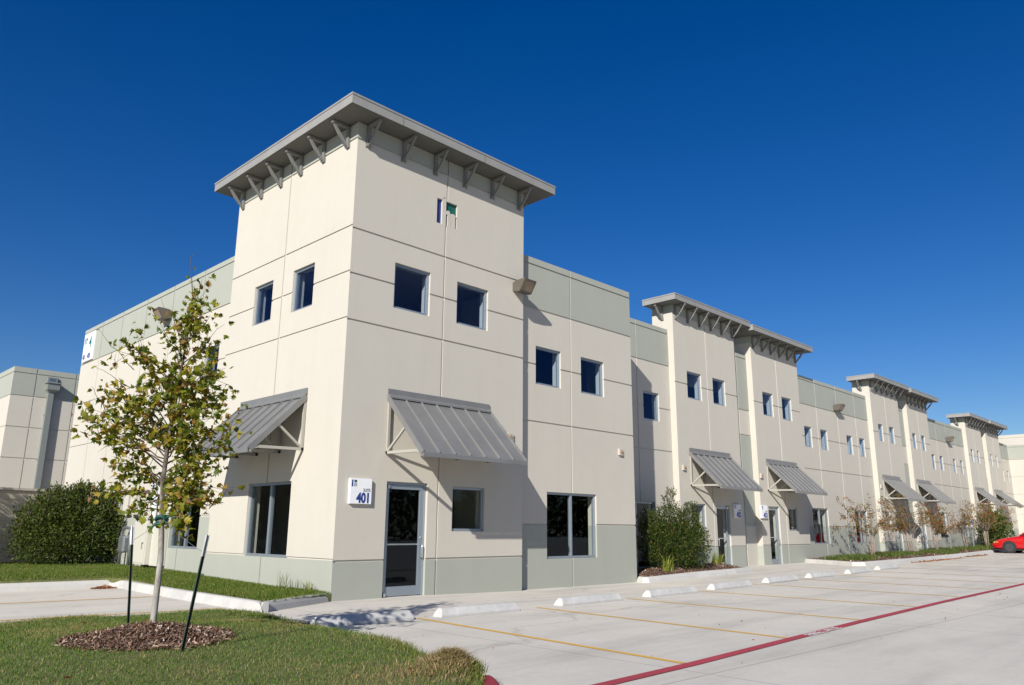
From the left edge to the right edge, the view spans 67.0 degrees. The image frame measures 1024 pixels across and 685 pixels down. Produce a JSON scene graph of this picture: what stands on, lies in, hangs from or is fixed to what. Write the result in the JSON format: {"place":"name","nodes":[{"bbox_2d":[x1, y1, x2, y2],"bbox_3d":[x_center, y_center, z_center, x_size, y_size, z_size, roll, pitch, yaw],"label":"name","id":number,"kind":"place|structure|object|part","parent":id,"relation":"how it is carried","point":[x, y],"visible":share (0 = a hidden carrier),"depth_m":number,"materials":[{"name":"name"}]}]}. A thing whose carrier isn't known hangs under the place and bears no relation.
{"place":"outdoors","nodes":[
{"label":"outdoors","id":0,"kind":"place"},
{"bbox_2d":[0,551,1023,684],"bbox_3d":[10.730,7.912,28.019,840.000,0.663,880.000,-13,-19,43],"label":"parking lot","id":1,"kind":"structure","parent":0,"point":[976,640],"depth_m":11.10,"materials":[{"name":"concrete"}]},
{"bbox_2d":[0,366,79,488],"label":"warehouse building","id":2,"kind":"structure","parent":1,"relation":"on","point":[37,407],"depth_m":33.19,"materials":[{"name":"beige paint"}]},
{"bbox_2d":[90,584,116,588],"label":"leaf litter","id":3,"kind":"object","parent":1,"relation":"on","point":[105,586],"visible":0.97,"depth_m":16.60,"materials":[{"name":"brown plant"}]},
{"bbox_2d":[0,596,220,620],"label":"stall lines","id":4,"kind":"object","parent":1,"relation":"on","point":[101,614],"visible":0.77,"depth_m":12.59,"materials":[{"name":"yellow paint"}]},
{"bbox_2d":[0,580,268,611],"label":"bay curb","id":5,"kind":"structure","parent":1,"relation":"on","point":[216,600],"depth_m":15.64,"materials":[{"name":"concrete"}]},
{"bbox_2d":[0,560,331,601],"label":"lawn strip","id":6,"kind":"object","parent":1,"relation":"on","point":[114,580],"visible":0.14,"depth_m":16.60,"materials":[{"name":"green plant"}]},
{"bbox_2d":[0,487,68,561],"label":"block wall","id":7,"kind":"structure","parent":6,"relation":"on","point":[11,497],"depth_m":23.08,"materials":[{"name":"paint"}]},
{"bbox_2d":[1,477,125,564],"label":"shrub","id":8,"kind":"object","parent":6,"relation":"on","point":[62,520],"visible":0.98,"depth_m":21.60,"materials":[{"name":"green plant"}]},
{"bbox_2d":[117,526,130,565],"bbox_3d":[-10.710,5.629,21.435,0.766,1.063,0.320,-13,-19,43],"label":"gas meter","id":9,"kind":"object","parent":6,"relation":"on","point":[123,544],"visible":0.72,"depth_m":21.25,"materials":[{"name":"metal"}]},
{"bbox_2d":[0,561,330,600],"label":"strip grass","id":10,"kind":"structure","parent":6,"relation":"on","point":[218,586],"depth_m":16.65,"materials":[{"name":"green plant"}]},
{"bbox_2d":[272,572,295,588],"bbox_3d":[-4.449,4.565,14.967,0.505,0.420,0.324,-5,-15,23],"label":"weed","id":11,"kind":"object","parent":6,"relation":"on","point":[282,579],"visible":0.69,"depth_m":14.90,"materials":[{"name":"green plant"}]},
{"bbox_2d":[304,582,312,589],"bbox_3d":[-3.757,4.508,14.340,0.242,0.248,0.267,-4,-14,20],"label":"weed","id":12,"kind":"object","parent":6,"relation":"on","point":[308,588],"visible":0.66,"depth_m":14.40,"materials":[{"name":"plant"}]},
{"bbox_2d":[0,609,473,684],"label":"lawn island","id":13,"kind":"structure","parent":1,"relation":"on","point":[38,672],"depth_m":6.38,"materials":[{"name":"green plant"}]},
{"bbox_2d":[127,526,134,622],"bbox_3d":[-4.339,2.692,8.782,0.118,1.192,0.040,0,-14,0],"label":"stake post","id":14,"kind":"object","parent":13,"relation":"on","point":[130,573],"visible":0.9,"depth_m":8.80,"materials":[{"name":"black metal"}]},
{"bbox_2d":[54,620,236,652],"bbox_3d":[-3.498,2.829,7.471,1.620,0.274,1.629,-13,-19,43],"label":"mulch mound","id":15,"kind":"object","parent":13,"relation":"on","point":[146,635],"visible":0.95,"depth_m":7.18,"materials":[{"name":"brown wood"}]},
{"bbox_2d":[70,256,252,623],"bbox_3d":[-3.655,0.960,8.050,2.065,4.046,1.424,-1,-14,5],"label":"young tree","id":16,"kind":"object","parent":13,"relation":"on","point":[182,438],"visible":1,"depth_m":8.09,"materials":[{"name":"green plant"}]},
{"bbox_2d":[132,515,201,551],"bbox_3d":[-3.614,1.942,7.951,0.191,0.356,2.470,12,-18,-40],"label":"tree tie","id":17,"kind":"object","parent":16,"relation":"attached to","point":[165,518],"visible":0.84,"depth_m":7.91,"materials":[{"name":"metal"}]},
{"bbox_2d":[180,535,209,651],"bbox_3d":[-2.850,2.292,6.915,0.175,1.119,0.040,0,-14,0],"label":"stake post","id":18,"kind":"object","parent":13,"relation":"on","point":[206,540],"visible":0.94,"depth_m":6.93,"materials":[{"name":"metal"}]},
{"bbox_2d":[27,615,426,678],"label":"lawn leaves","id":19,"kind":"object","parent":13,"relation":"on","point":[67,677],"visible":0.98,"depth_m":6.29,"materials":[{"name":"brown plant"}]},
{"bbox_2d":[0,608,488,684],"bbox_3d":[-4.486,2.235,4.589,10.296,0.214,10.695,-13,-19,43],"label":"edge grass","id":20,"kind":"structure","parent":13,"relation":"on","point":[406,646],"depth_m":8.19,"materials":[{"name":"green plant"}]},
{"bbox_2d":[344,645,480,684],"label":"dry grass clump","id":21,"kind":"object","parent":13,"relation":"on","point":[453,655],"visible":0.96,"depth_m":6.30,"materials":[{"name":"beige plant"}]},
{"bbox_2d":[254,593,328,612],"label":"corner curb","id":22,"kind":"structure","parent":1,"relation":"on","point":[283,603],"depth_m":13.02,"materials":[{"name":"concrete"}]},
{"bbox_2d":[310,610,413,626],"bbox_3d":[-2.108,3.925,11.017,1.620,0.130,0.210,13,-18,-41],"label":"wheel stop","id":23,"kind":"object","parent":1,"relation":"on","point":[363,618],"visible":0.81,"depth_m":10.93,"materials":[{"name":"paint"}]},
{"bbox_2d":[433,602,519,617],"bbox_3d":[-0.538,4.259,12.354,1.670,0.130,0.210,13,-18,-42],"label":"wheel stop","id":24,"kind":"object","parent":1,"relation":"on","point":[444,612],"visible":1,"depth_m":12.22,"materials":[{"name":"paint"}]},
{"bbox_2d":[481,675,499,684],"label":"red curb","id":25,"kind":"structure","parent":1,"relation":"on","point":[489,680],"depth_m":6.16,"materials":[{"name":"paint"}]},
{"bbox_2d":[64,91,1023,601],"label":"office building","id":26,"kind":"structure","parent":1,"relation":"on","point":[402,345],"depth_m":18.92,"materials":[{"name":"concrete"}]},
{"bbox_2d":[82,330,96,362],"bbox_3d":[-14.907,0.153,27.279,1.030,1.020,0.064,-13,-19,43],"label":"building sign","id":27,"kind":"object","parent":26,"relation":"attached to","point":[89,346],"visible":1,"depth_m":27.17,"materials":[{"name":"white paint"}]},
{"bbox_2d":[103,490,146,514],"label":"meter bank","id":28,"kind":"structure","parent":26,"relation":"attached to","point":[127,502],"depth_m":21.96,"materials":[{"name":"metal"}]},
{"bbox_2d":[133,521,167,565],"bbox_3d":[-9.542,5.269,20.322,1.420,1.120,0.379,-13,-19,43],"label":"electrical cabinet","id":29,"kind":"object","parent":26,"relation":"attached to","point":[145,548],"visible":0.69,"depth_m":20.12,"materials":[{"name":"metal"}]},
{"bbox_3d":[-9.830,5.272,20.387,0.840,1.020,0.011,-13,-19,43],"label":"door","id":30,"kind":"part","parent":29,"relation":"part of","materials":[{"name":"paint"}]},
{"bbox_2d":[151,477,160,517],"bbox_3d":[-9.571,4.370,20.734,0.280,1.500,0.159,-13,-19,43],"label":"conduit pipe","id":31,"kind":"object","parent":26,"relation":"attached to","point":[155,512],"visible":0.26,"depth_m":20.69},
{"bbox_2d":[152,307,172,320],"bbox_3d":[-10.135,-0.815,22.405,0.420,0.305,0.428,-13,-19,43],"label":"wall lamp","id":32,"kind":"object","parent":26,"relation":"attached to","point":[160,311],"visible":0.84,"depth_m":22.29,"materials":[{"name":"brown metal"}]},
{"bbox_2d":[170,487,202,548],"bbox_3d":[-8.176,4.425,19.549,1.706,1.506,0.080,-13,-19,43],"label":"window","id":33,"kind":"structure","parent":26,"relation":"in","point":[185,545],"depth_m":19.52,"materials":[{"name":"metal"}]},
{"bbox_2d":[254,282,272,325],"bbox_3d":[-5.769,-0.901,18.165,0.861,0.961,0.080,-13,-19,43],"label":"window frame","id":34,"kind":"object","parent":26,"relation":"in","point":[259,289],"depth_m":18.39,"materials":[{"name":"metal"}]},
{"bbox_2d":[245,481,291,557],"bbox_3d":[-5.093,3.730,16.326,1.806,1.516,0.080,-13,-19,43],"label":"window","id":35,"kind":"structure","parent":26,"relation":"in","point":[273,485],"depth_m":16.42,"materials":[{"name":"metal"}]},
{"bbox_2d":[293,264,314,311],"bbox_3d":[-4.505,-1.181,16.949,0.881,0.966,0.080,-13,-19,43],"label":"window","id":36,"kind":"structure","parent":26,"relation":"in","point":[297,278],"depth_m":17.18,"materials":[{"name":"metal"}]},
{"bbox_2d":[348,478,371,503],"bbox_3d":[-2.930,2.870,14.932,0.068,0.480,0.500,-13,-19,43],"label":"suite sign","id":37,"kind":"object","parent":26,"relation":"attached to","point":[359,491],"visible":1,"depth_m":14.89,"materials":[{"name":"white paint"}]},
{"bbox_2d":[382,482,425,596],"bbox_3d":[-2.192,3.954,15.614,0.173,2.219,1.046,-13,-19,43],"label":"door","id":38,"kind":"structure","parent":26,"relation":"in","point":[416,589],"depth_m":15.73,"materials":[{"name":"metal"}]},
{"bbox_2d":[393,263,428,315],"bbox_3d":[-2.214,-1.129,16.789,0.080,0.996,0.971,-13,-19,43],"label":"window","id":39,"kind":"structure","parent":26,"relation":"in","point":[425,274],"depth_m":17.00,"materials":[{"name":"metal"}]},
{"bbox_2d":[452,487,482,530],"bbox_3d":[-1.012,3.646,16.930,0.080,0.936,0.946,-13,-19,43],"label":"window","id":40,"kind":"structure","parent":26,"relation":"in","point":[480,519],"depth_m":17.15,"materials":[{"name":"metal"}]},
{"bbox_2d":[456,282,486,329],"bbox_3d":[-0.976,-0.821,18.005,0.080,0.986,0.976,-13,-19,43],"label":"window","id":41,"kind":"structure","parent":26,"relation":"in","point":[458,284],"depth_m":18.22,"materials":[{"name":"metal"}]},
{"bbox_2d":[508,433,513,440],"bbox_3d":[-0.038,2.206,18.093,0.071,0.180,0.180,-13,-19,43],"label":"alarm strobe","id":42,"kind":"object","parent":26,"relation":"attached to","point":[511,435],"visible":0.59,"depth_m":18.10,"materials":[{"name":"paint"}]},
{"bbox_2d":[513,277,535,294],"bbox_3d":[0.314,-1.369,19.030,0.428,0.305,0.420,-13,-19,43],"label":"wall lamp","id":43,"kind":"object","parent":26,"relation":"attached to","point":[525,286],"visible":1,"depth_m":18.93,"materials":[{"name":"brown metal"}]},
{"bbox_2d":[535,347,558,387],"bbox_3d":[0.869,0.650,19.845,0.080,0.976,0.956,-13,-19,43],"label":"window frame","id":44,"kind":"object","parent":26,"relation":"in","point":[538,348],"depth_m":20.07,"materials":[{"name":"metal"}]},
{"bbox_2d":[546,492,595,558],"bbox_3d":[1.466,4.619,19.543,0.080,1.586,1.931,-13,-19,43],"label":"window","id":45,"kind":"structure","parent":26,"relation":"in","point":[569,495],"depth_m":19.63,"materials":[{"name":"metal"}]},
{"bbox_2d":[580,358,602,396],"bbox_3d":[2.127,0.957,21.082,0.080,0.976,0.986,-13,-19,43],"label":"window frame","id":46,"kind":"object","parent":26,"relation":"in","point":[583,359],"depth_m":21.32,"materials":[{"name":"metal"}]},
{"bbox_2d":[618,449,622,455],"bbox_3d":[3.002,3.019,21.329,0.071,0.180,0.180,-13,-19,43],"label":"alarm strobe","id":47,"kind":"object","parent":26,"relation":"attached to","point":[620,451],"visible":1,"depth_m":21.29,"materials":[{"name":"paint"}]},
{"bbox_2d":[635,501,655,567],"bbox_3d":[3.863,5.994,24.129,0.080,2.036,1.916,-13,-19,43],"label":"window","id":48,"kind":"structure","parent":26,"relation":"in","point":[652,504],"depth_m":24.28,"materials":[{"name":"glass"}]},
{"bbox_2d":[643,391,657,420],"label":"window","id":49,"kind":"structure","parent":26,"relation":"in","point":[656,398],"depth_m":25.99,"materials":[{"name":"metal"}]},
{"bbox_2d":[687,372,700,400],"bbox_3d":[6.399,1.557,27.461,0.080,0.961,0.936,-13,-19,43],"label":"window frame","id":50,"kind":"structure","parent":26,"relation":"in","point":[698,376],"depth_m":27.70,"materials":[{"name":"metal"}]},
{"bbox_2d":[693,504,704,529],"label":"window","id":51,"kind":"structure","parent":26,"relation":"in","point":[703,510],"depth_m":26.59,"materials":[{"name":"metal"}]},
{"bbox_2d":[712,378,724,405],"bbox_3d":[7.589,1.849,28.632,0.080,0.961,0.886,-13,-19,43],"label":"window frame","id":52,"kind":"structure","parent":26,"relation":"in","point":[722,383],"depth_m":28.86,"materials":[{"name":"metal"}]},
{"bbox_2d":[716,505,730,564],"bbox_3d":[7.427,6.828,27.289,0.173,2.144,0.916,-13,-19,43],"label":"door","id":53,"kind":"structure","parent":26,"relation":"in","point":[725,507],"depth_m":27.53,"materials":[{"name":"metal"}]},
{"bbox_2d":[732,504,741,517],"bbox_3d":[8.161,6.114,28.053,0.068,0.480,0.500,-13,-19,43],"label":"suite sign","id":54,"kind":"object","parent":26,"relation":"attached to","point":[736,510],"visible":1,"depth_m":27.99,"materials":[{"name":"white paint"}]},
{"bbox_2d":[760,505,767,517],"bbox_3d":[9.594,6.450,29.465,0.068,0.480,0.500,-13,-19,43],"label":"suite sign","id":55,"kind":"object","parent":26,"relation":"attached to","point":[763,511],"visible":1,"depth_m":29.40,"materials":[{"name":"white paint"}]},
{"bbox_2d":[762,392,772,416],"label":"window","id":56,"kind":"structure","parent":26,"relation":"in","point":[770,399],"depth_m":31.48,"materials":[{"name":"metal"}]},
{"bbox_2d":[768,506,781,563],"bbox_3d":[10.139,7.462,29.963,0.173,2.162,0.896,-13,-19,43],"label":"door","id":57,"kind":"structure","parent":26,"relation":"in","point":[774,561],"depth_m":30.14,"materials":[{"name":"metal"}]},
{"bbox_2d":[781,397,790,420],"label":"window","id":58,"kind":"structure","parent":26,"relation":"in","point":[789,411],"depth_m":32.63,"materials":[{"name":"metal"}]},
{"bbox_2d":[788,508,797,530],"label":"window","id":59,"kind":"structure","parent":26,"relation":"in","point":[795,517],"depth_m":31.44,"materials":[{"name":"metal"}]},
{"bbox_2d":[804,426,811,447],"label":"window","id":60,"kind":"structure","parent":26,"relation":"in","point":[809,432],"depth_m":34.19,"materials":[{"name":"metal"}]},
{"bbox_2d":[812,508,829,543],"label":"window","id":61,"kind":"structure","parent":26,"relation":"in","point":[818,509],"depth_m":33.64,"materials":[{"name":"metal"}]},
{"bbox_2d":[820,430,826,449],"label":"window","id":62,"kind":"structure","parent":26,"relation":"in","point":[825,438],"depth_m":35.33,"materials":[{"name":"metal"}]},
{"bbox_2d":[833,404,844,410],"bbox_3d":[15.371,3.061,36.335,0.428,0.305,0.420,-13,-19,43],"label":"wall lamp","id":63,"kind":"object","parent":26,"relation":"attached to","point":[838,407],"visible":1,"depth_m":36.23,"materials":[{"name":"brown metal"}]},
{"bbox_2d":[846,435,852,454],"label":"window","id":64,"kind":"structure","parent":26,"relation":"in","point":[850,443],"depth_m":37.32,"materials":[{"name":"metal"}]},
{"bbox_2d":[859,438,864,456],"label":"window","id":65,"kind":"structure","parent":26,"relation":"in","point":[859,438],"depth_m":38.38,"materials":[{"name":"metal"}]},
{"bbox_2d":[855,510,868,542],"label":"window","id":66,"kind":"structure","parent":26,"relation":"in","point":[861,538],"depth_m":36.73,"materials":[{"name":"metal"}]},
{"bbox_2d":[878,424,882,440],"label":"window","id":67,"kind":"structure","parent":26,"relation":"in","point":[878,424],"depth_m":39.84,"materials":[{"name":"metal"}]},
{"bbox_2d":[889,427,893,443],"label":"window","id":68,"kind":"structure","parent":26,"relation":"in","point":[889,427],"depth_m":40.95,"materials":[{"name":"metal"}]},
{"bbox_2d":[895,512,902,550],"bbox_3d":[19.623,9.704,39.305,0.173,2.163,0.796,-13,-19,43],"label":"door","id":69,"kind":"structure","parent":26,"relation":"in","point":[900,535],"depth_m":39.46,"materials":[{"name":"metal"}]},
{"bbox_2d":[912,433,915,448],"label":"window","id":70,"kind":"structure","parent":26,"relation":"in","point":[912,433],"depth_m":43.29,"materials":[{"name":"metal"}]},
{"bbox_2d":[920,512,926,550],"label":"door","id":71,"kind":"structure","parent":26,"relation":"in","point":[924,534],"depth_m":42.03,"materials":[{"name":"metal"}]},
{"bbox_2d":[939,512,946,537],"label":"window","id":72,"kind":"structure","parent":26,"relation":"in","point":[939,512],"depth_m":45.37,"materials":[{"name":"metal"}]},
{"bbox_2d":[945,436,954,441],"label":"wall lamp","id":73,"kind":"object","parent":26,"relation":"attached to","point":[950,439],"visible":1,"depth_m":47.75,"materials":[{"name":"brown metal"}]},
{"bbox_2d":[963,515,967,536],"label":"window","id":74,"kind":"structure","parent":26,"relation":"in","point":[966,533],"depth_m":48.20,"materials":[{"name":"metal"}]},
{"bbox_2d":[554,593,622,605],"bbox_3d":[1.437,4.749,14.322,0.210,0.130,1.800,-12,-18,42],"label":"wheel stop","id":75,"kind":"object","parent":1,"relation":"on","point":[580,600],"visible":1,"depth_m":14.16,"materials":[{"name":"paint"}]},
{"bbox_2d":[642,586,697,596],"bbox_3d":[3.346,5.234,16.276,0.210,0.130,1.850,-12,-18,42],"label":"wheel stop","id":76,"kind":"object","parent":1,"relation":"on","point":[669,591],"visible":1,"depth_m":16.11,"materials":[{"name":"paint"}]},
{"bbox_2d":[637,566,750,582],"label":"planter curb","id":77,"kind":"structure","parent":1,"relation":"on","point":[671,577],"depth_m":22.24,"materials":[{"name":"concrete"}]},
{"bbox_2d":[637,562,741,577],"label":"planter mulch","id":78,"kind":"object","parent":77,"relation":"in","point":[649,571],"visible":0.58,"depth_m":22.85,"materials":[{"name":"brown wood"}]},
{"bbox_2d":[657,554,677,571],"bbox_3d":[4.474,6.295,22.203,0.732,0.622,0.627,-1,-14,6],"label":"grass tuft","id":79,"kind":"object","parent":78,"relation":"on","point":[666,568],"visible":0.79,"depth_m":22.16,"materials":[{"name":"green plant"}]},
{"bbox_2d":[635,485,713,569],"bbox_3d":[4.884,5.656,23.537,2.098,2.607,2.403,-13,-19,43],"label":"clipped shrub","id":80,"kind":"object","parent":78,"relation":"on","point":[677,532],"visible":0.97,"depth_m":23.26,"materials":[{"name":"green plant"}]},
{"bbox_2d":[710,551,728,564],"bbox_3d":[6.692,7.012,25.090,0.606,0.534,0.745,-13,-19,43],"label":"grass tuft","id":81,"kind":"object","parent":78,"relation":"on","point":[717,560],"visible":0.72,"depth_m":24.99,"materials":[{"name":"green plant"}]},
{"bbox_2d":[417,556,1023,662],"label":"parking stall lines","id":82,"kind":"object","parent":1,"relation":"on","point":[697,626],"visible":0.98,"depth_m":11.58,"materials":[{"name":"yellow paint"}]},
{"bbox_2d":[707,580,752,589],"bbox_3d":[5.174,5.738,18.322,0.210,0.130,1.900,-12,-18,42],"label":"wheel stop","id":83,"kind":"object","parent":1,"relation":"on","point":[728,585],"visible":1,"depth_m":18.14,"materials":[{"name":"paint"}]},
{"bbox_2d":[762,575,798,582],"bbox_3d":[7.091,6.241,20.433,0.210,0.130,1.780,-12,-18,42],"label":"wheel stop","id":84,"kind":"object","parent":1,"relation":"on","point":[780,579],"visible":1,"depth_m":20.24,"materials":[{"name":"paint"}]},
{"bbox_2d":[592,583,1023,684],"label":"fire lane stripe","id":85,"kind":"object","parent":1,"relation":"on","point":[663,670],"visible":1,"depth_m":8.94,"materials":[{"name":"red paint"}]},
{"bbox_2d":[803,627,837,634],"bbox_3d":[4.201,3.892,10.440,0.135,0.001,1.126,-11,-18,40],"label":"fire lane stencil","id":86,"kind":"object","parent":85,"relation":"on","point":[822,632],"visible":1,"depth_m":10.38,"materials":[{"name":"white paint"}]},
{"bbox_2d":[805,571,835,577],"bbox_3d":[8.906,6.700,22.349,0.210,0.130,1.650,-13,-18,43],"label":"wheel stop","id":87,"kind":"object","parent":1,"relation":"on","point":[820,574],"visible":1,"depth_m":22.18,"materials":[{"name":"paint"}]},
{"bbox_2d":[844,567,871,573],"bbox_3d":[10.918,7.191,24.413,0.210,0.130,1.950,-11,-18,40],"label":"wheel stop","id":88,"kind":"object","parent":1,"relation":"on","point":[857,570],"visible":1,"depth_m":24.20,"materials":[{"name":"paint"}]},
{"bbox_2d":[874,564,899,569],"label":"wheel stop","id":89,"kind":"object","parent":1,"relation":"on","point":[885,567],"visible":1,"depth_m":26.40,"materials":[{"name":"paint"}]},
{"bbox_2d":[805,550,1004,565],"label":"long bed curb","id":90,"kind":"structure","parent":1,"relation":"on","point":[870,563],"depth_m":31.23,"materials":[{"name":"concrete"}]},
{"bbox_2d":[810,549,990,561],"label":"long bed mulch","id":91,"kind":"object","parent":90,"relation":"in","point":[924,554],"visible":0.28,"depth_m":33.40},
{"bbox_2d":[830,493,901,554],"bbox_3d":[15.192,7.869,33.092,2.657,2.687,4.134,-13,-19,43],"label":"crape myrtle","id":92,"kind":"object","parent":91,"relation":"on","point":[880,523],"visible":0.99,"depth_m":32.91,"materials":[{"name":"brown plant"}]},
{"bbox_2d":[820,544,992,560],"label":"border grass","id":93,"kind":"structure","parent":91,"relation":"on","point":[862,556],"depth_m":34.73,"materials":[{"name":"green plant"}]},
{"bbox_2d":[877,494,947,551],"bbox_3d":[18.656,8.460,36.019,3.222,2.892,3.316,1,-14,-3],"label":"crape myrtle","id":94,"kind":"object","parent":91,"relation":"on","point":[901,525],"visible":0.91,"depth_m":36.20,"materials":[{"name":"brown plant"}]},
{"bbox_2d":[913,502,956,549],"bbox_3d":[21.501,9.298,39.184,1.924,2.713,2.400,-3,-14,14],"label":"crape myrtle","id":95,"kind":"object","parent":91,"relation":"on","point":[938,529],"visible":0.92,"depth_m":38.81,"materials":[{"name":"brown plant"}]},
{"bbox_2d":[947,517,951,548],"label":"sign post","id":96,"kind":"object","parent":91,"relation":"on","point":[948,519],"visible":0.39,"depth_m":40.80,"materials":[{"name":"metal"}]},
{"bbox_2d":[934,500,979,547],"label":"crape myrtle","id":97,"kind":"object","parent":91,"relation":"on","point":[962,525],"visible":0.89,"depth_m":42.70,"materials":[{"name":"brown plant"}]},
{"bbox_2d":[970,518,974,545],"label":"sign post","id":98,"kind":"object","parent":91,"relation":"on","point":[972,531],"visible":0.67,"depth_m":43.81,"materials":[{"name":"metal"}]},
{"bbox_2d":[960,500,1008,545],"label":"crape myrtle","id":99,"kind":"object","parent":91,"relation":"on","point":[983,526],"visible":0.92,"depth_m":45.57,"materials":[{"name":"brown plant"}]},
{"bbox_2d":[975,508,1016,544],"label":"end shrub","id":100,"kind":"object","parent":91,"relation":"on","point":[999,532],"visible":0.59,"depth_m":46.45,"materials":[{"name":"green plant"}]},
{"bbox_2d":[974,499,1022,527],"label":"crape myrtle","id":101,"kind":"object","parent":91,"relation":"on","point":[1002,512],"visible":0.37,"depth_m":47.59,"materials":[{"name":"brown plant"}]},
{"bbox_2d":[911,557,960,562],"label":"leaf litter","id":102,"kind":"object","parent":1,"relation":"on","point":[934,560],"visible":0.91,"depth_m":33.47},
{"bbox_2d":[964,554,987,556],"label":"leaf litter","id":103,"kind":"object","parent":1,"relation":"on","point":[976,555],"visible":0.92,"depth_m":38.38,"materials":[{"name":"brown plant"}]},
{"bbox_2d":[991,532,1023,552],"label":"parked car","id":104,"kind":"object","parent":1,"relation":"on","point":[1012,544],"visible":1,"depth_m":41.50,"materials":[{"name":"red paint"}]},
{"bbox_2d":[998,434,1023,534],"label":"end building","id":105,"kind":"structure","parent":1,"relation":"on","point":[1015,446],"depth_m":57.68,"materials":[{"name":"beige paint"}]},
{"bbox_2d":[0,0,1023,507],"label":"sky","id":106,"kind":"structure","parent":0,"point":[843,180],"materials":[{"name":"blue"}]}
]}

